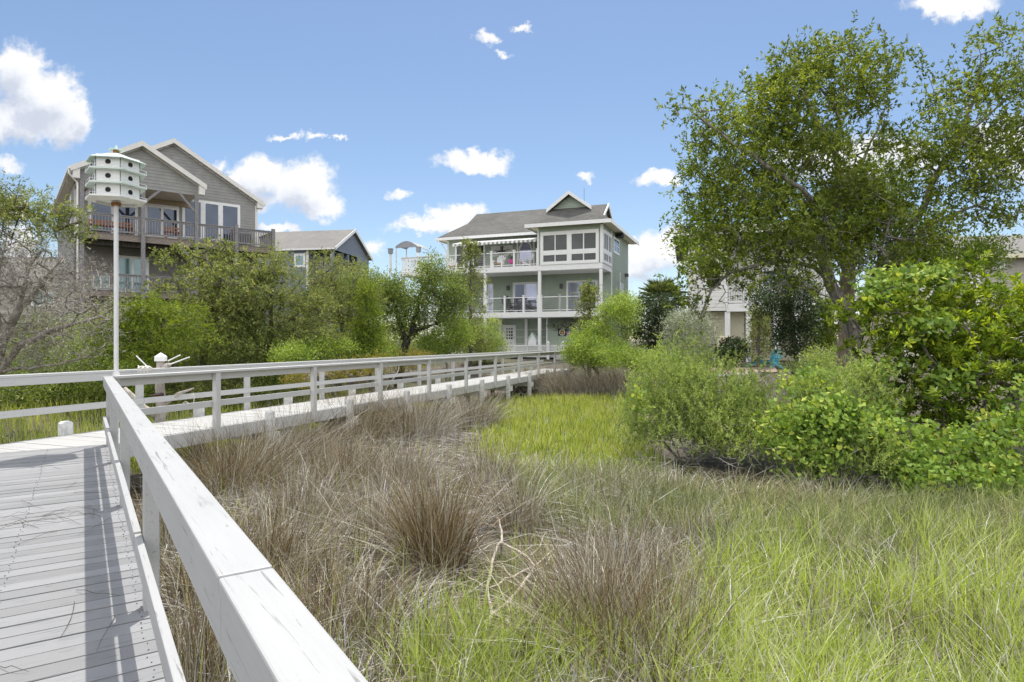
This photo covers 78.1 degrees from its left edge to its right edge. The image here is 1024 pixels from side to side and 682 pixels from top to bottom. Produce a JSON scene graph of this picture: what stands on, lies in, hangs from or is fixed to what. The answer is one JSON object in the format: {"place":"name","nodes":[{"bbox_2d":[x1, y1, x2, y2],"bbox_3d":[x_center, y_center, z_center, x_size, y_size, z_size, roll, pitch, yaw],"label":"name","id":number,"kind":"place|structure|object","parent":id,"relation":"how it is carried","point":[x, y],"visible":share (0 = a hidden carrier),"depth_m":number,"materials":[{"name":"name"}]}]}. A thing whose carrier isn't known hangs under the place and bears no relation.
{"place":"outdoors","nodes":[
{"label":"outdoors","id":0,"kind":"place"},
{"bbox_2d":[0,341,1023,680],"bbox_3d":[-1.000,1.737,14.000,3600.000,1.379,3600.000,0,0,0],"label":"marsh ground","id":1,"kind":"structure","parent":0,"point":[758,465],"depth_m":12.11,"materials":[{"name":"soil"}]},
{"bbox_2d":[0,257,57,352],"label":"pale roof house","id":2,"kind":"structure","parent":1,"relation":"on","point":[28,306],"depth_m":56.58,"materials":[{"name":"grey"}]},
{"bbox_2d":[0,336,76,410],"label":"undergrowth shrub","id":3,"kind":"object","parent":1,"relation":"on","point":[12,392],"visible":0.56,"depth_m":16.93,"materials":[{"name":"green plant"}]},
{"bbox_2d":[2,305,86,369],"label":"background bush","id":4,"kind":"object","parent":1,"relation":"on","point":[31,334],"visible":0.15,"depth_m":20.55,"materials":[{"name":"green plant"}]},
{"bbox_2d":[0,169,141,386],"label":"bare cedar","id":5,"kind":"object","parent":1,"relation":"on","point":[18,210],"visible":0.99,"depth_m":14.73,"materials":[{"name":"grey plant"}]},
{"bbox_2d":[21,344,129,405],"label":"undergrowth shrub","id":6,"kind":"object","parent":1,"relation":"on","point":[75,389],"visible":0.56,"depth_m":17.43,"materials":[{"name":"green plant"}]},
{"bbox_2d":[45,303,141,371],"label":"background bush","id":7,"kind":"object","parent":1,"relation":"on","point":[80,339],"visible":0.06,"depth_m":20.16,"materials":[{"name":"green plant"}]},
{"bbox_2d":[77,348,166,403],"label":"undergrowth shrub","id":8,"kind":"object","parent":1,"relation":"on","point":[132,388],"visible":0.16,"depth_m":18.03,"materials":[{"name":"green plant"}]},
{"bbox_2d":[73,289,232,369],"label":"bush","id":9,"kind":"object","parent":1,"relation":"on","point":[145,347],"visible":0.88,"depth_m":17.09,"materials":[{"name":"green plant"}]},
{"bbox_2d":[123,353,193,422],"bbox_3d":[-6.487,1.333,11.577,1.285,2.246,0.274,0,0,0],"label":"driftwood post","id":10,"kind":"object","parent":1,"relation":"on","point":[160,359],"visible":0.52,"depth_m":11.53,"materials":[{"name":"white paint"}]},
{"bbox_2d":[52,138,274,369],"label":"taupe house","id":11,"kind":"structure","parent":1,"relation":"on","point":[188,193],"depth_m":34.40,"materials":[{"name":"grey"}]},
{"bbox_2d":[87,219,132,234],"bbox_3d":[-20.542,-5.800,32.344,2.000,0.740,0.510,0,0,-39],"label":"porch bench","id":12,"kind":"object","parent":11,"relation":"on","point":[100,224],"visible":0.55,"depth_m":32.35,"materials":[{"name":"orange wood"}]},
{"bbox_2d":[88,201,137,234],"bbox_3d":[-21.433,-6.632,33.968,2.283,2.021,0.065,0,0,-39],"label":"window","id":13,"kind":"structure","parent":11,"relation":"in","point":[100,208],"depth_m":33.88,"materials":[{"name":"white glass"}]},
{"bbox_2d":[119,255,148,292],"bbox_3d":[-20.734,-3.473,34.522,1.551,2.315,0.065,0,0,-39],"label":"sliding door","id":14,"kind":"structure","parent":11,"relation":"in","point":[127,264],"depth_m":34.48,"materials":[{"name":"white glass"}]},
{"bbox_2d":[145,204,178,238],"bbox_3d":[-19.630,-6.678,35.430,1.702,1.744,0.065,0,0,-39],"label":"sliding door","id":15,"kind":"structure","parent":11,"relation":"in","point":[151,211],"depth_m":35.37,"materials":[{"name":"white glass"}]},
{"bbox_2d":[182,199,239,241],"bbox_3d":[-17.618,-7.015,37.061,3.164,2.325,0.065,0,0,-39],"label":"window","id":16,"kind":"structure","parent":11,"relation":"in","point":[212,213],"depth_m":37.10,"materials":[{"name":"white glass"}]},
{"bbox_2d":[144,342,222,405],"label":"undergrowth shrub","id":17,"kind":"object","parent":1,"relation":"on","point":[175,388],"visible":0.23,"depth_m":18.43,"materials":[{"name":"green plant"}]},
{"bbox_2d":[130,474,246,554],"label":"rush clump","id":18,"kind":"object","parent":1,"relation":"on","point":[141,525],"visible":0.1,"depth_m":6.90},
{"bbox_2d":[130,414,267,487],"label":"rush clump","id":19,"kind":"object","parent":1,"relation":"on","point":[185,451],"visible":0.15,"depth_m":10.19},
{"bbox_2d":[141,231,290,364],"bbox_3d":[-9.357,-0.849,20.058,4.764,5.303,3.486,0,0,0],"label":"flat topped tree","id":20,"kind":"object","parent":1,"relation":"on","point":[218,283],"visible":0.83,"depth_m":19.63,"materials":[{"name":"green plant"}]},
{"bbox_2d":[0,378,457,473],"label":"bank grass","id":21,"kind":"structure","parent":1,"relation":"on","point":[39,435],"depth_m":15.70,"materials":[{"name":"plant"}]},
{"bbox_2d":[195,343,270,408],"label":"undergrowth shrub","id":22,"kind":"object","parent":1,"relation":"on","point":[232,383],"visible":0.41,"depth_m":19.18,"materials":[{"name":"green plant"}]},
{"bbox_2d":[186,318,284,365],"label":"background bush","id":23,"kind":"object","parent":1,"relation":"on","point":[252,352],"visible":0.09,"depth_m":24.27,"materials":[{"name":"green plant"}]},
{"bbox_2d":[119,408,364,501],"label":"rush clump","id":24,"kind":"object","parent":1,"relation":"on","point":[240,467],"visible":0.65,"depth_m":9.50,"materials":[{"name":"plant"}]},
{"bbox_2d":[136,403,367,480],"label":"rush clump","id":25,"kind":"object","parent":1,"relation":"on","point":[294,447],"visible":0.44,"depth_m":10.79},
{"bbox_2d":[190,234,354,381],"bbox_3d":[-7.697,-0.777,20.756,5.001,5.373,3.982,0,0,0],"label":"cedar tree","id":26,"kind":"object","parent":1,"relation":"on","point":[315,302],"visible":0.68,"depth_m":20.43,"materials":[{"name":"green plant"}]},
{"bbox_2d":[238,344,307,406],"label":"undergrowth shrub","id":27,"kind":"object","parent":1,"relation":"on","point":[273,379],"visible":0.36,"depth_m":19.43,"materials":[{"name":"green plant"}]},
{"bbox_2d":[160,492,399,623],"bbox_3d":[-2.437,1.884,5.737,3.542,1.010,3.300,0,0,-45],"label":"rush clump","id":28,"kind":"object","parent":1,"relation":"on","point":[174,578],"visible":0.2,"depth_m":5.62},
{"bbox_2d":[0,367,570,681],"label":"boardwalk","id":29,"kind":"structure","parent":1,"relation":"on","point":[48,579],"depth_m":4.39,"materials":[{"name":"white paint"}]},
{"bbox_2d":[0,465,118,671],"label":"rush litter","id":30,"kind":"object","parent":29,"relation":"on","point":[56,531],"visible":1,"depth_m":4.99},
{"bbox_2d":[85,145,146,443],"bbox_3d":[-5.610,-0.413,8.950,0.785,4.725,0.757,0,0,0],"label":"birdhouse","id":31,"kind":"object","parent":29,"relation":"attached to","point":[117,177],"visible":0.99,"depth_m":8.83,"materials":[{"name":"metal"}]},
{"bbox_2d":[103,376,367,681],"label":"handrail","id":32,"kind":"object","parent":29,"relation":"on","point":[266,626],"visible":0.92,"depth_m":1.54,"materials":[{"name":"white paint"}]},
{"bbox_2d":[0,350,543,418],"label":"walkway railing","id":33,"kind":"object","parent":29,"relation":"on","point":[140,400],"visible":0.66,"depth_m":12.10,"materials":[{"name":"white paint"}]},
{"bbox_2d":[113,351,569,437],"bbox_3d":[-1.159,1.054,21.065,0.140,1.132,26.011,0,0,20],"label":"walkway railing","id":34,"kind":"object","parent":29,"relation":"on","point":[217,402],"visible":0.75,"depth_m":12.74,"materials":[{"name":"white paint"}]},
{"bbox_2d":[160,544,437,681],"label":"rush clump","id":35,"kind":"object","parent":1,"relation":"on","point":[192,626],"visible":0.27,"depth_m":4.11,"materials":[{"name":"plant"}]},
{"bbox_2d":[258,229,372,339],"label":"blue grey house","id":36,"kind":"structure","parent":1,"relation":"on","point":[347,244],"depth_m":60.24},
{"bbox_2d":[221,392,428,463],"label":"rush clump","id":37,"kind":"object","parent":1,"relation":"on","point":[320,443],"visible":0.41,"depth_m":12.34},
{"bbox_2d":[160,484,497,612],"bbox_3d":[-1.898,1.878,6.044,3.822,1.044,3.652,0,0,-35],"label":"rush clump","id":38,"kind":"object","parent":1,"relation":"on","point":[300,553],"visible":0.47,"depth_m":5.99,"materials":[{"name":"plant"}]},
{"bbox_2d":[142,398,518,681],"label":"green shoots","id":39,"kind":"object","parent":1,"relation":"on","point":[362,622],"visible":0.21,"depth_m":5.54,"materials":[{"name":"plant"}]},
{"bbox_2d":[259,332,405,396],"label":"light green bush","id":40,"kind":"object","parent":1,"relation":"on","point":[294,353],"visible":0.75,"depth_m":20.18,"materials":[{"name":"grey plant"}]},
{"bbox_2d":[287,246,395,391],"bbox_3d":[-6.475,-0.805,24.037,4.095,5.663,3.861,0,0,0],"label":"cedar tree","id":41,"kind":"object","parent":1,"relation":"on","point":[347,313],"visible":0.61,"depth_m":23.71,"materials":[{"name":"green plant"}]},
{"bbox_2d":[219,446,467,534],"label":"rush clump","id":42,"kind":"object","parent":1,"relation":"on","point":[308,492],"visible":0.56,"depth_m":7.98,"materials":[{"name":"plant"}]},
{"bbox_2d":[179,525,516,673],"bbox_3d":[-1.354,1.999,4.823,3.642,0.819,3.267,0,0,25],"label":"rush clump","id":43,"kind":"object","parent":1,"relation":"on","point":[339,588],"visible":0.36,"depth_m":4.91,"materials":[{"name":"plant"}]},
{"bbox_2d":[251,419,446,496],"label":"rush clump","id":44,"kind":"object","parent":1,"relation":"on","point":[340,463],"visible":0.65,"depth_m":9.80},
{"bbox_2d":[277,345,435,390],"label":"rusty shrub","id":45,"kind":"object","parent":1,"relation":"on","point":[340,374],"visible":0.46,"depth_m":18.57,"materials":[{"name":"green plant"}]},
{"bbox_2d":[321,263,397,377],"bbox_3d":[-6.723,-0.865,28.004,4.027,5.308,3.185,0,0,0],"label":"holly tree","id":46,"kind":"object","parent":1,"relation":"on","point":[369,273],"visible":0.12,"depth_m":27.58,"materials":[{"name":"green plant"}]},
{"bbox_2d":[344,276,398,391],"bbox_3d":[-4.998,-0.075,22.475,1.940,4.588,2.142,0,0,0],"label":"cedar tree","id":47,"kind":"object","parent":1,"relation":"on","point":[375,334],"visible":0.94,"depth_m":22.29,"materials":[{"name":"green plant"}]},
{"bbox_2d":[281,378,462,459],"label":"rush clump","id":48,"kind":"object","parent":1,"relation":"on","point":[371,428],"visible":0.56,"depth_m":14.16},
{"bbox_2d":[365,314,437,371],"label":"background bush","id":49,"kind":"object","parent":1,"relation":"on","point":[411,342],"visible":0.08,"depth_m":30.54,"materials":[{"name":"green plant"}]},
{"bbox_2d":[260,453,549,582],"bbox_3d":[-1.601,1.832,7.348,3.749,1.183,4.047,0,0,-35],"label":"rush clump","id":50,"kind":"object","parent":1,"relation":"on","point":[373,502],"visible":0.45,"depth_m":6.97,"materials":[{"name":"plant"}]},
{"bbox_2d":[334,379,498,444],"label":"rush clump","id":51,"kind":"object","parent":1,"relation":"on","point":[420,420],"visible":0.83,"depth_m":14.65,"materials":[{"name":"plant"}]},
{"bbox_2d":[332,424,505,497],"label":"rush clump","id":52,"kind":"object","parent":1,"relation":"on","point":[402,466],"visible":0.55,"depth_m":9.78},
{"bbox_2d":[359,244,484,387],"bbox_3d":[-3.953,-0.991,26.995,5.553,6.094,3.643,0,0,0],"label":"holly tree","id":53,"kind":"object","parent":1,"relation":"on","point":[439,295],"visible":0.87,"depth_m":26.59,"materials":[{"name":"green plant"}]},
{"bbox_2d":[275,439,589,605],"bbox_3d":[-0.765,1.700,5.742,3.911,1.389,4.436,0,0,0],"label":"rush clump","id":54,"kind":"object","parent":1,"relation":"on","point":[420,528],"visible":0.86,"depth_m":6.16,"materials":[{"name":"plant"}]},
{"bbox_2d":[410,310,481,381],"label":"light green bush","id":55,"kind":"object","parent":1,"relation":"on","point":[444,345],"visible":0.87,"depth_m":26.72,"materials":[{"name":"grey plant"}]},
{"bbox_2d":[135,397,774,681],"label":"needlerush","id":56,"kind":"object","parent":1,"relation":"on","point":[373,660],"visible":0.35,"depth_m":5.52,"materials":[{"name":"plant"}]},
{"bbox_2d":[453,238,494,369],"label":"slim cedar","id":57,"kind":"object","parent":1,"relation":"on","point":[471,255],"visible":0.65,"depth_m":32.89,"materials":[{"name":"green plant"}]},
{"bbox_2d":[417,383,545,433],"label":"rush clump","id":58,"kind":"object","parent":1,"relation":"on","point":[488,411],"visible":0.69,"depth_m":16.82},
{"bbox_2d":[457,312,514,364],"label":"background bush","id":59,"kind":"object","parent":1,"relation":"on","point":[498,343],"visible":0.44,"depth_m":34.65,"materials":[{"name":"green plant"}]},
{"bbox_2d":[440,509,556,642],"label":"sparse grass","id":60,"kind":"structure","parent":1,"relation":"on","point":[497,577],"depth_m":6.17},
{"bbox_2d":[420,431,585,492],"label":"rush clump","id":61,"kind":"object","parent":1,"relation":"on","point":[489,466],"visible":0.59,"depth_m":10.00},
{"bbox_2d":[460,494,555,629],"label":"dead branch","id":62,"kind":"object","parent":1,"relation":"on","point":[504,578],"visible":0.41,"depth_m":6.13,"materials":[{"name":"wood"}]},
{"bbox_2d":[400,191,638,359],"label":"sage green house","id":63,"kind":"structure","parent":1,"relation":"on","point":[569,240],"depth_m":41.22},
{"bbox_2d":[396,241,427,272],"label":"canopy","id":64,"kind":"object","parent":63,"relation":"on","point":[406,245],"visible":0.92,"depth_m":45.14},
{"bbox_2d":[491,245,512,256],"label":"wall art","id":65,"kind":"object","parent":63,"relation":"attached to","point":[499,249],"depth_m":42.99},
{"bbox_2d":[502,325,515,351],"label":"back door","id":66,"kind":"structure","parent":63,"relation":"in","point":[511,335],"depth_m":42.78,"materials":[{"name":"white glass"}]},
{"bbox_2d":[513,282,537,311],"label":"sliding door","id":67,"kind":"structure","parent":63,"relation":"in","point":[529,289],"depth_m":42.38,"materials":[{"name":"white glass"}]},
{"bbox_2d":[540,229,598,264],"bbox_3d":[3.510,-5.750,38.734,3.710,2.040,0.090,0,0,21],"label":"sunroom window","id":68,"kind":"structure","parent":63,"relation":"in","point":[571,246],"depth_m":38.69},
{"bbox_2d":[566,280,597,310],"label":"sliding door","id":69,"kind":"structure","parent":63,"relation":"in","point":[571,286],"depth_m":41.21,"materials":[{"name":"white glass"}]},
{"bbox_2d":[603,229,611,266],"bbox_3d":[5.917,-5.750,39.231,0.090,2.040,2.360,0,0,21],"label":"sunroom window","id":70,"kind":"structure","parent":63,"relation":"in","point":[607,237],"depth_m":39.27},
{"bbox_2d":[450,450,588,535],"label":"rush clump","id":71,"kind":"object","parent":1,"relation":"on","point":[519,516],"visible":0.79,"depth_m":7.84,"materials":[{"name":"plant"}]},
{"bbox_2d":[510,362,577,396],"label":"rush clump","id":72,"kind":"object","parent":1,"relation":"on","point":[535,391],"visible":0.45,"depth_m":27.04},
{"bbox_2d":[477,446,624,496],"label":"dry grass clump","id":73,"kind":"object","parent":1,"relation":"on","point":[537,461],"visible":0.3,"depth_m":10.37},
{"bbox_2d":[322,510,794,671],"bbox_3d":[0.571,1.832,4.817,3.873,1.126,2.650,0,0,-33],"label":"rush clump","id":74,"kind":"object","parent":1,"relation":"on","point":[603,587],"visible":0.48,"depth_m":4.63,"materials":[{"name":"plant"}]},
{"bbox_2d":[534,360,595,396],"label":"rush clump","id":75,"kind":"object","parent":1,"relation":"on","point":[570,389],"visible":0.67,"depth_m":26.72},
{"bbox_2d":[459,390,671,494],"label":"marsh grass","id":76,"kind":"structure","parent":1,"relation":"on","point":[598,432],"depth_m":15.05,"materials":[{"name":"plant"}]},
{"bbox_2d":[132,402,1018,681],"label":"rush thatch","id":77,"kind":"object","parent":1,"relation":"on","point":[383,572],"visible":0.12,"depth_m":6.23,"materials":[{"name":"plant"}]},
{"bbox_2d":[531,361,619,396],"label":"rush clump","id":78,"kind":"object","parent":1,"relation":"on","point":[588,389],"visible":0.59,"depth_m":26.59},
{"bbox_2d":[568,278,605,376],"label":"slim cedar","id":79,"kind":"object","parent":1,"relation":"on","point":[588,295],"visible":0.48,"depth_m":30.88,"materials":[{"name":"green plant"}]},
{"bbox_2d":[442,494,753,632],"bbox_3d":[0.920,1.970,5.818,2.771,0.928,3.517,0,0,26],"label":"rush clump","id":80,"kind":"object","parent":1,"relation":"on","point":[582,558],"visible":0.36,"depth_m":5.84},
{"bbox_2d":[555,288,645,381],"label":"light green bush","id":81,"kind":"object","parent":1,"relation":"on","point":[622,307],"visible":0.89,"depth_m":28.29,"materials":[{"name":"green plant"}]},
{"bbox_2d":[524,453,687,501],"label":"dry grass clump","id":82,"kind":"object","parent":1,"relation":"on","point":[610,472],"visible":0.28,"depth_m":9.75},
{"bbox_2d":[575,366,642,397],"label":"rush clump","id":83,"kind":"object","parent":1,"relation":"on","point":[618,385],"visible":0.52,"depth_m":26.33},
{"bbox_2d":[399,517,847,681],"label":"rush clump","id":84,"kind":"object","parent":1,"relation":"on","point":[653,576],"visible":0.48,"depth_m":4.31,"materials":[{"name":"plant"}]},
{"bbox_2d":[588,339,688,388],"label":"light green bush","id":85,"kind":"object","parent":1,"relation":"on","point":[610,355],"visible":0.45,"depth_m":24.88,"materials":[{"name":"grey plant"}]},
{"bbox_2d":[544,457,753,524],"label":"dry grass clump","id":86,"kind":"object","parent":1,"relation":"on","point":[700,484],"visible":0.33,"depth_m":9.31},
{"bbox_2d":[618,289,702,356],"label":"dark cedar","id":87,"kind":"object","parent":1,"relation":"on","point":[652,314],"visible":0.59,"depth_m":33.64,"materials":[{"name":"green plant"}]},
{"bbox_2d":[637,276,687,352],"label":"palm tree","id":88,"kind":"object","parent":1,"relation":"on","point":[654,287],"visible":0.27,"depth_m":36.50,"materials":[{"name":"green plant"}]},
{"bbox_2d":[352,481,1023,681],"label":"cordgrass","id":89,"kind":"object","parent":1,"relation":"on","point":[503,635],"visible":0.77,"depth_m":4.42,"materials":[{"name":"plant"}]},
{"bbox_2d":[650,305,725,366],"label":"silver bush","id":90,"kind":"object","parent":1,"relation":"on","point":[691,324],"visible":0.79,"depth_m":29.54,"materials":[{"name":"grey plant"}]},
{"bbox_2d":[611,318,801,466],"bbox_3d":[3.549,1.000,11.796,3.427,2.941,3.364,0,0,0],"label":"marsh elder","id":91,"kind":"object","parent":1,"relation":"on","point":[681,396],"visible":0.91,"depth_m":11.61,"materials":[{"name":"green plant"}]},
{"bbox_2d":[701,364,777,373],"bbox_3d":[10.986,1.392,30.400,3.618,0.351,6.355,0,0,15],"label":"mulch bed","id":92,"kind":"object","parent":1,"relation":"on","point":[756,370],"visible":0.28,"depth_m":29.46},
{"bbox_2d":[712,335,751,365],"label":"hydrangea bush","id":93,"kind":"object","parent":92,"relation":"on","point":[732,345],"visible":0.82,"depth_m":31.35,"materials":[{"name":"green plant"}]},
{"bbox_2d":[734,302,780,366],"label":"slim cedar","id":94,"kind":"object","parent":92,"relation":"on","point":[758,333],"visible":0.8,"depth_m":30.42,"materials":[{"name":"green plant"}]},
{"bbox_2d":[661,463,834,517],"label":"dry grass clump","id":95,"kind":"object","parent":1,"relation":"on","point":[778,501],"visible":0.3,"depth_m":8.84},
{"bbox_2d":[673,222,839,361],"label":"white house","id":96,"kind":"structure","parent":1,"relation":"on","point":[731,321],"depth_m":35.10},
{"bbox_2d":[493,446,1023,581],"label":"shade grass","id":97,"kind":"structure","parent":1,"relation":"on","point":[837,513],"depth_m":7.76,"materials":[{"name":"plant"}]},
{"bbox_2d":[739,271,835,382],"bbox_3d":[9.557,-0.342,21.950,3.504,4.454,3.111,0,0,0],"label":"dark bush tree","id":98,"kind":"object","parent":1,"relation":"on","point":[809,322],"visible":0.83,"depth_m":21.68,"materials":[{"name":"green plant"}]},
{"bbox_2d":[600,437,1002,488],"bbox_3d":[4.634,1.981,9.987,6.529,0.763,1.369,0,0,8],"label":"dead brush","id":99,"kind":"object","parent":1,"relation":"on","point":[770,467],"visible":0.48,"depth_m":10.13,"materials":[{"name":"brown plant"}]},
{"bbox_2d":[775,342,837,377],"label":"dune shrub","id":100,"kind":"object","parent":1,"relation":"on","point":[814,355],"visible":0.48,"depth_m":19.21,"materials":[{"name":"green plant"}]},
{"bbox_2d":[803,292,838,379],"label":"slim cedar","id":101,"kind":"object","parent":1,"relation":"on","point":[830,341],"visible":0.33,"depth_m":23.80,"materials":[{"name":"green plant"}]},
{"bbox_2d":[717,466,946,532],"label":"dry grass clump","id":102,"kind":"object","parent":1,"relation":"on","point":[825,484],"visible":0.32,"depth_m":8.56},
{"bbox_2d":[653,10,1023,398],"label":"oak tree","id":103,"kind":"object","parent":1,"relation":"on","point":[804,146],"visible":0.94,"depth_m":14.51,"materials":[{"name":"green plant"}]},
{"bbox_2d":[766,344,913,489],"bbox_3d":[5.302,1.244,10.382,2.263,2.410,2.693,0,0,28],"label":"marsh elder","id":104,"kind":"object","parent":1,"relation":"on","point":[863,459],"visible":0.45,"depth_m":9.99,"materials":[{"name":"green plant"}]},
{"bbox_2d":[626,348,909,488],"bbox_3d":[4.214,1.286,10.518,4.624,2.354,2.400,0,0,12],"label":"grapevine","id":105,"kind":"object","parent":104,"relation":"on","point":[836,416],"visible":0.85,"depth_m":9.82,"materials":[{"name":"green plant"}]},
{"bbox_2d":[802,171,898,380],"bbox_3d":[8.966,-1.267,16.771,2.556,6.447,2.528,0,0,0],"label":"palm tree","id":106,"kind":"object","parent":1,"relation":"on","point":[842,334],"visible":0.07,"depth_m":16.67,"materials":[{"name":"green plant"}]},
{"bbox_2d":[818,249,1023,469],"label":"glossy bush","id":107,"kind":"object","parent":1,"relation":"on","point":[986,343],"visible":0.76,"depth_m":10.86,"materials":[{"name":"green plant"}]},
{"bbox_2d":[847,260,983,469],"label":"grapevine","id":108,"kind":"object","parent":107,"relation":"attached to","point":[907,277],"visible":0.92,"depth_m":10.83,"materials":[{"name":"green plant"}]},
{"bbox_2d":[857,373,1023,508],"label":"grapevine","id":109,"kind":"object","parent":1,"relation":"on","point":[922,459],"visible":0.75,"depth_m":9.14,"materials":[{"name":"green plant"}]},
{"bbox_2d":[0,0,1023,340],"label":"sky","id":110,"kind":"structure","parent":0,"point":[392,122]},
{"bbox_2d":[855,235,1023,369],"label":"beige house","id":111,"kind":"structure","parent":0,"point":[1019,262],"depth_m":28.96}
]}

